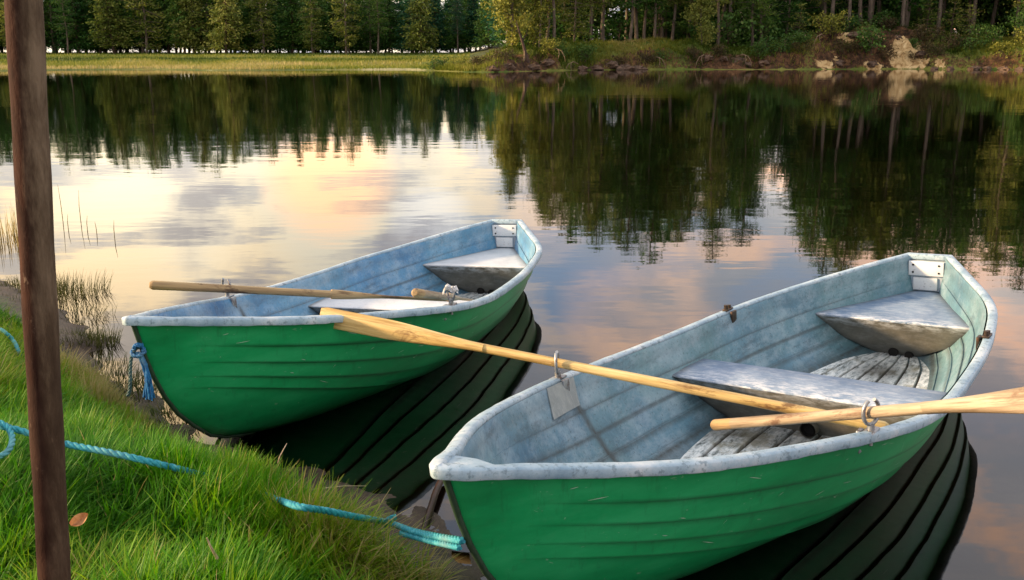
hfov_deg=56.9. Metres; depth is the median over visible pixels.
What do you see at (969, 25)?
tree
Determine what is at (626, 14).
pine tree
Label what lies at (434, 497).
driftwood stick
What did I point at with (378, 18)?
conifer tree
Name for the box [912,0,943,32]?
pine tree
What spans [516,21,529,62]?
dead snag
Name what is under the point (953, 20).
pine tree
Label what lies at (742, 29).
bush
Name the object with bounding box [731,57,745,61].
boulder
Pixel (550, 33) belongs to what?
bush
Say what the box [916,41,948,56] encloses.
bush
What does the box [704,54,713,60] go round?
boulder
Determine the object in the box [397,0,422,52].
conifer tree
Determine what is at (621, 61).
bush
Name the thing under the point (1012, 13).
bush
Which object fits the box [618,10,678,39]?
bush
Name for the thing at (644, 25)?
pine tree
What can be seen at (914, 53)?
bush
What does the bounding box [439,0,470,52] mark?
conifer tree
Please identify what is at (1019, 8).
pine tree
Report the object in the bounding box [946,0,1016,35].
conifer tree
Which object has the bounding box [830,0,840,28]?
pine tree
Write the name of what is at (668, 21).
pine tree
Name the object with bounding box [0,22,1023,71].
bank
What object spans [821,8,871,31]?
bush
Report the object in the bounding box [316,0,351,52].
conifer tree
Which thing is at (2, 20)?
conifer tree
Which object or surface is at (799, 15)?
pine tree
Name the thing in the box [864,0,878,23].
pine tree
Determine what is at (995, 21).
bush
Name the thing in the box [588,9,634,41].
bush
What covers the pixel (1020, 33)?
bush
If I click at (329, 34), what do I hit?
conifer tree
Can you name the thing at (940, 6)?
pine tree
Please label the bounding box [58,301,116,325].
grass tuft
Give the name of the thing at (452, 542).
mooring rope
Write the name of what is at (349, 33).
conifer tree
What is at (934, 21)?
bush
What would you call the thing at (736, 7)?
conifer tree
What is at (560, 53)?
bush
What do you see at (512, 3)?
pine tree
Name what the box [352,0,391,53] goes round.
conifer tree
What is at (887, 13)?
bush
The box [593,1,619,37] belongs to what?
conifer tree
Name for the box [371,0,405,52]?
conifer tree
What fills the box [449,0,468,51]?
conifer tree
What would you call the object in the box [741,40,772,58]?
bush
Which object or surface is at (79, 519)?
dry leaf
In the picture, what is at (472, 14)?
conifer tree
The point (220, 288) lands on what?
oar
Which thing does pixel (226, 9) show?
conifer tree
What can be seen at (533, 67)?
boulder
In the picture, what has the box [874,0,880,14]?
pine tree
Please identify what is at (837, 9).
conifer tree
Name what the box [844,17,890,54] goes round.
bush
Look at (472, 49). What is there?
sky
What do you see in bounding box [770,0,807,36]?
pine tree
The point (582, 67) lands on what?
boulder
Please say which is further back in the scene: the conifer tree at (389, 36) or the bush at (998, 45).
the conifer tree at (389, 36)
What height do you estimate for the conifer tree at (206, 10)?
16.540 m
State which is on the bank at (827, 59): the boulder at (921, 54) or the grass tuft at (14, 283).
the boulder at (921, 54)
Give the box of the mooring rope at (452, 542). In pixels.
[0,424,464,550]
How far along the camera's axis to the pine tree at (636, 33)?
89.90 m
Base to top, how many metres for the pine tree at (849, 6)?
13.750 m
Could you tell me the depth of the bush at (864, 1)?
99.80 m
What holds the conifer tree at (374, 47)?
on the bank at (827, 59)
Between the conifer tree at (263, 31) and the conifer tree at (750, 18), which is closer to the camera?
the conifer tree at (750, 18)
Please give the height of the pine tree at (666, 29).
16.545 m
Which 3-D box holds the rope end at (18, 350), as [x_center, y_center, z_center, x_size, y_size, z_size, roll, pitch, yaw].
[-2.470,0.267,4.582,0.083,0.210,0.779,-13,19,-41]
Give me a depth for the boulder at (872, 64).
84.06 m
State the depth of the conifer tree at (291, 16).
140.72 m
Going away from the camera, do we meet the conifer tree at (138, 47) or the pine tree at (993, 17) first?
the pine tree at (993, 17)
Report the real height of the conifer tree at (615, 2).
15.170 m
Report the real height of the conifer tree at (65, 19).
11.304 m
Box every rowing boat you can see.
[121,219,541,438]
[429,252,997,579]
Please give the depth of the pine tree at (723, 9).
95.79 m
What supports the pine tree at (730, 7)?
on the bank at (827, 59)
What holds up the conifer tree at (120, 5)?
on the bank at (827, 59)
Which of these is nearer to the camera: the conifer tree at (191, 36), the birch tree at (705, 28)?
the birch tree at (705, 28)
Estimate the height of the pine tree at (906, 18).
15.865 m
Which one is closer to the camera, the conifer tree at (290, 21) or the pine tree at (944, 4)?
the pine tree at (944, 4)
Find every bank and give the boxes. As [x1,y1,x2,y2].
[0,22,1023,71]
[0,280,484,579]
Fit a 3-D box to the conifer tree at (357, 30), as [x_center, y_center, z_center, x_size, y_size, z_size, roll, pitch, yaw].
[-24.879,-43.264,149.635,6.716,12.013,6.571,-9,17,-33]
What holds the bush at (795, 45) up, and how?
on the bank at (827, 59)
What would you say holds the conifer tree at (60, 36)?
on the bank at (827, 59)
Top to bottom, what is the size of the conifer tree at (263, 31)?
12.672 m
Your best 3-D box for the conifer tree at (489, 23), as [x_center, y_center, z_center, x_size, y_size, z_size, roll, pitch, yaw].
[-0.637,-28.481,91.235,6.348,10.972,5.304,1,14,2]
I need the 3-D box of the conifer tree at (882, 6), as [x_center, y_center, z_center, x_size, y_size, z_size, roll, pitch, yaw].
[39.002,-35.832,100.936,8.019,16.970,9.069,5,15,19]
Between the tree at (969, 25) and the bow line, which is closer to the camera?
the bow line
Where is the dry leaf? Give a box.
[69,513,87,525]
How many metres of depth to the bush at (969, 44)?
84.05 m
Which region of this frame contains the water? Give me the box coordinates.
[0,51,1023,579]
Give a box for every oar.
[149,280,446,301]
[320,307,888,428]
[411,288,473,301]
[710,387,1023,430]
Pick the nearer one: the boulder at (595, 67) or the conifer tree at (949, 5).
the boulder at (595, 67)
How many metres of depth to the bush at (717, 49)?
83.10 m
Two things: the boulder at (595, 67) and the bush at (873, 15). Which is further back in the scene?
the bush at (873, 15)
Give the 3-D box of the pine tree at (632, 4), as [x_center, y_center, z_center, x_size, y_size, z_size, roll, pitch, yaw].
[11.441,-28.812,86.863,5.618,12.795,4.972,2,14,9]
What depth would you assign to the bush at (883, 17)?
89.41 m
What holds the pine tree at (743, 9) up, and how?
on the bank at (827, 59)
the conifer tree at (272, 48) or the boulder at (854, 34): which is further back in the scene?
the conifer tree at (272, 48)
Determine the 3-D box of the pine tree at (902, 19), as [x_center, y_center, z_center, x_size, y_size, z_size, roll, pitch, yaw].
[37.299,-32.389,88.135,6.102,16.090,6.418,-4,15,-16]
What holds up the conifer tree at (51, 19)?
on the bank at (827, 59)
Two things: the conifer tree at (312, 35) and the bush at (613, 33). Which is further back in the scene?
the conifer tree at (312, 35)
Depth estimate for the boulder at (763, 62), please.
82.83 m
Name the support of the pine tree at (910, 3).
on the bank at (827, 59)
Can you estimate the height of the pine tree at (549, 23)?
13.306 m
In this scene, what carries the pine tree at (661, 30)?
on the bank at (827, 59)
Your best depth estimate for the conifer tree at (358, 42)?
145.77 m
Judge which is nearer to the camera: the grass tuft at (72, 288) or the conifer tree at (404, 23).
the grass tuft at (72, 288)
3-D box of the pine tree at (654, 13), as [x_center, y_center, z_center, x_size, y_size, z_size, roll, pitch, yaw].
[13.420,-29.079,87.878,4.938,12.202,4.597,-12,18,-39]
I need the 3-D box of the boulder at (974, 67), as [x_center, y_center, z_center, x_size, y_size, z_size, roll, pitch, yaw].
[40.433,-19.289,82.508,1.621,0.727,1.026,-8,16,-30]
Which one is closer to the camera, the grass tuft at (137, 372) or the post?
the post
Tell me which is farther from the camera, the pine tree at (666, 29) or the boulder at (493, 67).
the pine tree at (666, 29)
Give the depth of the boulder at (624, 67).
81.04 m
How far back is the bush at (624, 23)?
98.64 m
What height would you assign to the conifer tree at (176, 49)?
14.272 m
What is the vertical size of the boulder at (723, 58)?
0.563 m
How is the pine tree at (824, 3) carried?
on the bank at (827, 59)
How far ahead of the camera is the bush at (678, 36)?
94.88 m
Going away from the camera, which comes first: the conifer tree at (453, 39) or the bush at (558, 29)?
the bush at (558, 29)
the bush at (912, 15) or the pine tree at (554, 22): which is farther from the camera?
the bush at (912, 15)
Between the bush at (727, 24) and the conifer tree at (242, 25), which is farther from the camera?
the conifer tree at (242, 25)
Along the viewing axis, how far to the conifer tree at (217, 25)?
139.06 m
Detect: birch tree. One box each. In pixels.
[480,0,537,46]
[516,0,557,47]
[555,0,601,41]
[678,0,723,45]
[1005,1,1023,37]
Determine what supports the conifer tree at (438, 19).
on the bank at (827, 59)
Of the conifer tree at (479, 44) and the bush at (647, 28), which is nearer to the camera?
the bush at (647, 28)
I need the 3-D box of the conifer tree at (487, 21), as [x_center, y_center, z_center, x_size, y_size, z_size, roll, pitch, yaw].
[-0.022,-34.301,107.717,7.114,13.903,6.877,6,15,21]
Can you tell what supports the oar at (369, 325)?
in the rowing boat at (572, 475)
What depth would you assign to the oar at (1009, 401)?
2.84 m
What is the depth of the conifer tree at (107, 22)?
136.20 m
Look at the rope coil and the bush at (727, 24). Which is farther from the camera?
the bush at (727, 24)
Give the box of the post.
[4,0,70,579]
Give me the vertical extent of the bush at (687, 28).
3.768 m
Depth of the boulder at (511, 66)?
74.28 m
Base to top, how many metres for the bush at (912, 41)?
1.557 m
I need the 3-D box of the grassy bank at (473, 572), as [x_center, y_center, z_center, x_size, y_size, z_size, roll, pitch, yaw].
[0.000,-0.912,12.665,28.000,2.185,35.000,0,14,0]
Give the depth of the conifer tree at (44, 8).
145.33 m
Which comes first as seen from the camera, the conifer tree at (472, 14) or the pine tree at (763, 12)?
the pine tree at (763, 12)
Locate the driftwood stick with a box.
[421,480,442,527]
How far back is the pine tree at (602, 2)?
86.93 m
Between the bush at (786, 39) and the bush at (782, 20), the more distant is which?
the bush at (782, 20)
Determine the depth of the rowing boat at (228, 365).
4.29 m
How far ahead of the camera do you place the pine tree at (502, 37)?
81.69 m
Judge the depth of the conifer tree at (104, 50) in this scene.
144.07 m
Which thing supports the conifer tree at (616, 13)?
on the bank at (827, 59)
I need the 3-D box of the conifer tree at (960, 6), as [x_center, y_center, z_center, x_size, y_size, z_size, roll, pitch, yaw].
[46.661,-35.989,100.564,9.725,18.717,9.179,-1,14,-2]
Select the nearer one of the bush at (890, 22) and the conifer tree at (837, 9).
the bush at (890, 22)
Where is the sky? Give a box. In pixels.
[4,0,954,50]
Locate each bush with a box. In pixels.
[424,55,448,69]
[445,55,469,66]
[465,52,491,65]
[484,48,514,62]
[487,11,572,46]
[503,20,549,45]
[523,9,602,43]
[534,35,562,55]
[540,37,578,59]
[572,43,603,61]
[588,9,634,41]
[598,9,643,39]
[607,13,681,39]
[614,56,630,65]
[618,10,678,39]
[637,52,656,64]
[650,48,677,61]
[667,19,695,40]
[675,19,740,43]
[682,44,702,58]
[707,43,728,57]
[708,5,783,47]
[728,9,816,40]
[736,19,784,46]
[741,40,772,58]
[756,31,795,54]
[778,27,819,50]
[792,39,814,52]
[808,10,860,37]
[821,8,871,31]
[833,38,861,54]
[835,5,867,28]
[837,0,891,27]
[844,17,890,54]
[847,9,882,25]
[871,9,906,28]
[872,8,920,25]
[874,9,896,24]
[874,15,899,30]
[876,45,900,60]
[903,50,925,61]
[908,37,921,48]
[909,21,947,42]
[910,2,983,32]
[910,7,967,31]
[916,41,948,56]
[938,31,976,51]
[955,19,991,33]
[956,37,988,53]
[959,11,1010,36]
[963,23,1008,44]
[982,38,1016,57]
[987,5,1022,36]
[1007,26,1023,47]
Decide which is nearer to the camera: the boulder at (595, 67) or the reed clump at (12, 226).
the reed clump at (12, 226)
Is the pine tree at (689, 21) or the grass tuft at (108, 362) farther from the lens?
the pine tree at (689, 21)
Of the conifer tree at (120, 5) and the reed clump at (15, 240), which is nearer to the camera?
the reed clump at (15, 240)
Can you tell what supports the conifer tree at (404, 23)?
on the bank at (827, 59)
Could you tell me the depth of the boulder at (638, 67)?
81.56 m
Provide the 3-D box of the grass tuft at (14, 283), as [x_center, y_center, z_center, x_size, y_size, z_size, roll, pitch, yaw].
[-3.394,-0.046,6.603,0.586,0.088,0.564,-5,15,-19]
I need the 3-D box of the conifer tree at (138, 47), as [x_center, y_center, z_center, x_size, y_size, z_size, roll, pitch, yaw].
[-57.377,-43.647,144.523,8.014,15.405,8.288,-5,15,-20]
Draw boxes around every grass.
[0,50,469,71]
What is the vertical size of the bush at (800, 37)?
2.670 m
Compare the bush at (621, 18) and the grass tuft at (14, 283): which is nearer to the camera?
the grass tuft at (14, 283)
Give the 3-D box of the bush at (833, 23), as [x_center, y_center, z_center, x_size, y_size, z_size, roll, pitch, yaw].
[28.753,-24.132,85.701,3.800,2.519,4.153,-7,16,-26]
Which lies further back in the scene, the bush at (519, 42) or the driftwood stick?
the bush at (519, 42)
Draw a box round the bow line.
[126,343,154,400]
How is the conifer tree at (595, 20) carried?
on the bank at (827, 59)
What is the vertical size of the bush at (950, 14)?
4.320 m
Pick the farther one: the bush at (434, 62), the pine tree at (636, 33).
the pine tree at (636, 33)
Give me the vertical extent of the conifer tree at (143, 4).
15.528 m
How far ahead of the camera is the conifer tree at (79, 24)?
145.14 m
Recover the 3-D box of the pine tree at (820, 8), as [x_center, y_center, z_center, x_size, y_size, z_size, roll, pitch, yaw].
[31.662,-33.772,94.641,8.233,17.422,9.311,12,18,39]
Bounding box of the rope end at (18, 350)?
[0,327,22,360]
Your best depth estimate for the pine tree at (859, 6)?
90.96 m
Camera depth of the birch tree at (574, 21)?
84.55 m
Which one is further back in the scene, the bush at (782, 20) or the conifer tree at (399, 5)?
the conifer tree at (399, 5)
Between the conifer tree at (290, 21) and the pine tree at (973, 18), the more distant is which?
the conifer tree at (290, 21)
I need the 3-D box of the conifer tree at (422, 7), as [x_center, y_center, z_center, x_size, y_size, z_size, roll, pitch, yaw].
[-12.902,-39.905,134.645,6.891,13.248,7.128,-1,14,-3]
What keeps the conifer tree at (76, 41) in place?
on the bank at (827, 59)
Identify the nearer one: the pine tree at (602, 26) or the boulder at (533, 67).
the boulder at (533, 67)
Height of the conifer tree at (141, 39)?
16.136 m
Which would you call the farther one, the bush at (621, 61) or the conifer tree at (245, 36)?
the conifer tree at (245, 36)
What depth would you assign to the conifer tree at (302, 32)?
140.43 m
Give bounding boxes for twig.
[206,538,218,559]
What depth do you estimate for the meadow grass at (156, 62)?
98.13 m
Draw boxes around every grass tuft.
[0,273,70,292]
[20,270,112,303]
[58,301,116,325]
[59,325,102,346]
[67,346,138,379]
[68,323,123,349]
[99,362,144,389]
[116,373,162,403]
[140,398,186,427]
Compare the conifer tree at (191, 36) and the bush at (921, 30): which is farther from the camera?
the conifer tree at (191, 36)
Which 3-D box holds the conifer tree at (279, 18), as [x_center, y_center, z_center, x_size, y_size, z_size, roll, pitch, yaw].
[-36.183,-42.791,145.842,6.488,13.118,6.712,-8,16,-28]
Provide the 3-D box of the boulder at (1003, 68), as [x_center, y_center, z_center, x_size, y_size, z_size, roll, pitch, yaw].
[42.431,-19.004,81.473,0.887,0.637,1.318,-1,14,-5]
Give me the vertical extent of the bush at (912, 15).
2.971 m
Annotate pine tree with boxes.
[488,0,527,46]
[499,0,528,44]
[525,0,560,40]
[527,0,569,39]
[551,0,578,36]
[552,0,555,37]
[571,0,614,41]
[584,0,616,38]
[600,0,608,40]
[612,0,655,41]
[621,0,695,38]
[624,0,628,40]
[626,1,638,39]
[637,0,664,38]
[638,0,696,38]
[641,0,672,37]
[658,0,696,40]
[660,7,667,37]
[678,0,714,38]
[705,0,743,41]
[708,0,729,44]
[729,0,734,34]
[730,0,782,44]
[731,0,777,45]
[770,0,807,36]
[775,0,810,38]
[783,0,855,30]
[787,3,812,32]
[803,0,842,28]
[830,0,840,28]
[845,0,851,27]
[854,0,861,22]
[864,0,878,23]
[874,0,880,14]
[883,0,937,25]
[898,0,956,25]
[900,0,905,25]
[900,0,907,27]
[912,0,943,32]
[935,0,947,31]
[940,0,959,32]
[940,0,963,36]
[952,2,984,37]
[964,0,971,28]
[970,0,980,32]
[990,0,998,33]
[1003,1,1023,36]
[1013,0,1020,36]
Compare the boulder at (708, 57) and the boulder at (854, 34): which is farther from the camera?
the boulder at (854, 34)
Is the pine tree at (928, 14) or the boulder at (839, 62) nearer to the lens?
the boulder at (839, 62)
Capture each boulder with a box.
[486,65,499,71]
[503,63,515,70]
[527,63,539,70]
[540,58,554,66]
[577,65,587,69]
[588,65,603,69]
[606,60,618,68]
[616,64,633,69]
[632,64,647,69]
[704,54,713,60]
[720,56,727,61]
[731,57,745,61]
[758,60,768,65]
[836,59,845,66]
[847,31,860,38]
[867,60,878,67]
[915,50,925,58]
[968,65,980,69]
[981,66,991,69]
[997,66,1009,69]
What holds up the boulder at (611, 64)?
on the bank at (827, 59)
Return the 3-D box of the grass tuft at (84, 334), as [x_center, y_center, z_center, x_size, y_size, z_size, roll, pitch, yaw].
[-2.493,0.255,5.357,0.340,0.078,0.359,0,14,0]
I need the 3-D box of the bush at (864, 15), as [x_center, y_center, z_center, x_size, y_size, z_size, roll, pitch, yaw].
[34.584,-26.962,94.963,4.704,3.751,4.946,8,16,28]
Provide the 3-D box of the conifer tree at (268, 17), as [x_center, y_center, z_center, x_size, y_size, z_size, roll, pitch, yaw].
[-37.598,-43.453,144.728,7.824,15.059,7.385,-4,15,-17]
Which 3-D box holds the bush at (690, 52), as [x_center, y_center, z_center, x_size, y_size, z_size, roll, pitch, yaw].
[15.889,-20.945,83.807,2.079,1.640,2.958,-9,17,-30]
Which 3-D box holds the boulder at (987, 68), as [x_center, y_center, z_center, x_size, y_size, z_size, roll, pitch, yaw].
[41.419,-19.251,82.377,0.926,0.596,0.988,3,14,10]
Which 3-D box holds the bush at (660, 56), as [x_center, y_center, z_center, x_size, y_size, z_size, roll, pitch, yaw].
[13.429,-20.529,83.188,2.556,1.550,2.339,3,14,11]
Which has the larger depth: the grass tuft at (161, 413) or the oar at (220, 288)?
the oar at (220, 288)
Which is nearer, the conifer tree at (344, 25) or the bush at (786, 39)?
the bush at (786, 39)
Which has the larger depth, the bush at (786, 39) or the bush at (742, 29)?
the bush at (742, 29)
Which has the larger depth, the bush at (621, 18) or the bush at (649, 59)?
the bush at (621, 18)
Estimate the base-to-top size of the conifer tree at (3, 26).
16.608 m
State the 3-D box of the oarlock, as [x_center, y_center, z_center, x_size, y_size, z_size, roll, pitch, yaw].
[-0.300,-0.002,4.590,0.082,0.052,0.073,0,14,0]
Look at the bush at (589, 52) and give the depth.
80.10 m
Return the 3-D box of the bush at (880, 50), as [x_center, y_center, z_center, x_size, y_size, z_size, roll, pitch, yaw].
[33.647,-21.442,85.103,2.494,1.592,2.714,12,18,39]
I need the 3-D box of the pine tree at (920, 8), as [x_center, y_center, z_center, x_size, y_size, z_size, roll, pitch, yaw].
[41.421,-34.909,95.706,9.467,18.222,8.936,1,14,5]
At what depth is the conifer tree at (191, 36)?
138.16 m
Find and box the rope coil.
[0,420,15,458]
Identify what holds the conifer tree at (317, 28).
on the bank at (827, 59)
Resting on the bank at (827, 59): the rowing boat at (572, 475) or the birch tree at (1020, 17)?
the birch tree at (1020, 17)
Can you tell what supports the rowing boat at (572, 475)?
on the water
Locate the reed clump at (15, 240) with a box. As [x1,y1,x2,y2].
[5,229,18,248]
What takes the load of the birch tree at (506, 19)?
on the bank at (827, 59)
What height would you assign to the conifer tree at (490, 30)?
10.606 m
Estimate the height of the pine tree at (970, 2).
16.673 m
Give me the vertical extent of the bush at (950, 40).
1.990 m
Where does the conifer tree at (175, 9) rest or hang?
on the bank at (827, 59)
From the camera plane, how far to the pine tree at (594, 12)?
93.20 m
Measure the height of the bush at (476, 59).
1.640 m
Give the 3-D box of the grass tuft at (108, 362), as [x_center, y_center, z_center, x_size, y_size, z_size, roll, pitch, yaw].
[-2.109,0.383,4.726,0.480,0.100,0.479,0,14,0]
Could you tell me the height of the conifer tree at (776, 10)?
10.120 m
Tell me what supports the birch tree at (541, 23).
on the bank at (827, 59)
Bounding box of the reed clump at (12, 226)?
[0,202,16,243]
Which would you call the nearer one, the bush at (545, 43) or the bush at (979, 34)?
the bush at (545, 43)
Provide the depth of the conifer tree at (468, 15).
143.75 m
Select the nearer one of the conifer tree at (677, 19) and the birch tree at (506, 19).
the birch tree at (506, 19)
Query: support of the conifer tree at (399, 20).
on the bank at (827, 59)
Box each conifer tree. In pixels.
[0,0,6,50]
[0,0,45,45]
[43,0,66,52]
[43,1,58,52]
[45,0,84,52]
[48,0,106,53]
[49,0,79,52]
[67,0,87,51]
[75,0,120,53]
[79,0,127,52]
[82,0,134,53]
[83,0,136,52]
[95,1,138,52]
[113,0,169,52]
[117,1,153,51]
[121,0,170,52]
[129,0,173,52]
[146,0,178,53]
[157,0,185,52]
[159,0,206,53]
[164,0,219,53]
[189,0,220,53]
[197,0,227,52]
[200,0,251,53]
[206,0,248,52]
[209,0,254,50]
[232,0,268,51]
[234,0,262,51]
[240,0,283,52]
[244,0,282,51]
[247,0,287,53]
[270,0,288,50]
[275,0,310,53]
[280,0,308,52]
[286,0,333,52]
[293,0,326,52]
[300,0,339,52]
[315,0,354,51]
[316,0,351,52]
[320,0,363,54]
[326,0,365,53]
[341,1,374,52]
[342,1,372,52]
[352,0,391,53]
[353,0,387,52]
[361,0,394,53]
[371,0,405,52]
[381,0,405,51]
[382,0,419,52]
[391,0,432,53]
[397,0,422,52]
[398,0,445,53]
[414,1,449,51]
[423,0,453,52]
[437,0,475,50]
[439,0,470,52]
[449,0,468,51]
[449,0,481,51]
[460,0,487,51]
[467,0,504,50]
[474,4,521,41]
[476,0,500,40]
[478,9,505,47]
[523,0,573,42]
[552,0,620,40]
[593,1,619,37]
[605,0,618,39]
[605,0,647,30]
[630,0,703,34]
[699,0,747,38]
[715,0,783,43]
[766,1,787,20]
[785,0,818,33]
[806,0,864,29]
[856,0,894,11]
[889,0,964,26]
[946,0,972,30]
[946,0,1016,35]
[975,0,1023,35]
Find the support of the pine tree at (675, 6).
on the bank at (827, 59)
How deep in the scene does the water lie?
10.07 m
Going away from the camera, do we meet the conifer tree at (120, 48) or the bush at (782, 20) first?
the bush at (782, 20)
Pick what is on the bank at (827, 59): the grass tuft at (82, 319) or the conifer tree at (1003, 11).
the conifer tree at (1003, 11)
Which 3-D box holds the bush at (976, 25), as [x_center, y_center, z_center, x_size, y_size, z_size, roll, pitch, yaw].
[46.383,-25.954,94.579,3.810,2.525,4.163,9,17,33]
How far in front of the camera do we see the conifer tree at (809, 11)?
101.92 m
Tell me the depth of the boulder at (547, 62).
77.64 m
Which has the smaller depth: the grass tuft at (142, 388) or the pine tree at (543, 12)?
the grass tuft at (142, 388)
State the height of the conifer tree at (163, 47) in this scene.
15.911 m
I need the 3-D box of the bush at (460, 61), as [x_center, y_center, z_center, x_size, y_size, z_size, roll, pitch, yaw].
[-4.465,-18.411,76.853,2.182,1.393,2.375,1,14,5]
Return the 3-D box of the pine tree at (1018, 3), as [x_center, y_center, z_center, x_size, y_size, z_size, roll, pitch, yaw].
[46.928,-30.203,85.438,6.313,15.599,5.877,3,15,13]
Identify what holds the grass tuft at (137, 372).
on the grassy bank at (473, 572)
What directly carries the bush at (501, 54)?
on the bank at (827, 59)
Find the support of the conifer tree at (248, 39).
on the bank at (827, 59)
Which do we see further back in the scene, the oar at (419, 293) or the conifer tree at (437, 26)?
the conifer tree at (437, 26)
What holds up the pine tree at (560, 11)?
on the bank at (827, 59)
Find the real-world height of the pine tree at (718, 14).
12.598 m
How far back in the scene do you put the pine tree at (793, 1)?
96.33 m
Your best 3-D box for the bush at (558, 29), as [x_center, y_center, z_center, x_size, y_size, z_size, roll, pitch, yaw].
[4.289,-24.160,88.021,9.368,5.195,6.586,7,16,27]
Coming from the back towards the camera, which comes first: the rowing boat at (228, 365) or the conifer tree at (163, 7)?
the conifer tree at (163, 7)
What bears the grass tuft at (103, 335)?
on the grassy bank at (473, 572)
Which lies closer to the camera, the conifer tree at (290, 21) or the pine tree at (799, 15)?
the pine tree at (799, 15)
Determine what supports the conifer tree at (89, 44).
on the bank at (827, 59)
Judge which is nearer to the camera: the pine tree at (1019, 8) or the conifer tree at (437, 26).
the pine tree at (1019, 8)
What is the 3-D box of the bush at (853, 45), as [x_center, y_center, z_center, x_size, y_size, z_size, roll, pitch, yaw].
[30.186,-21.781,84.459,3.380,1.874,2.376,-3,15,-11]
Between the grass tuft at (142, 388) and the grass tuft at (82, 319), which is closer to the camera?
the grass tuft at (142, 388)
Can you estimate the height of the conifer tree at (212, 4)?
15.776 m

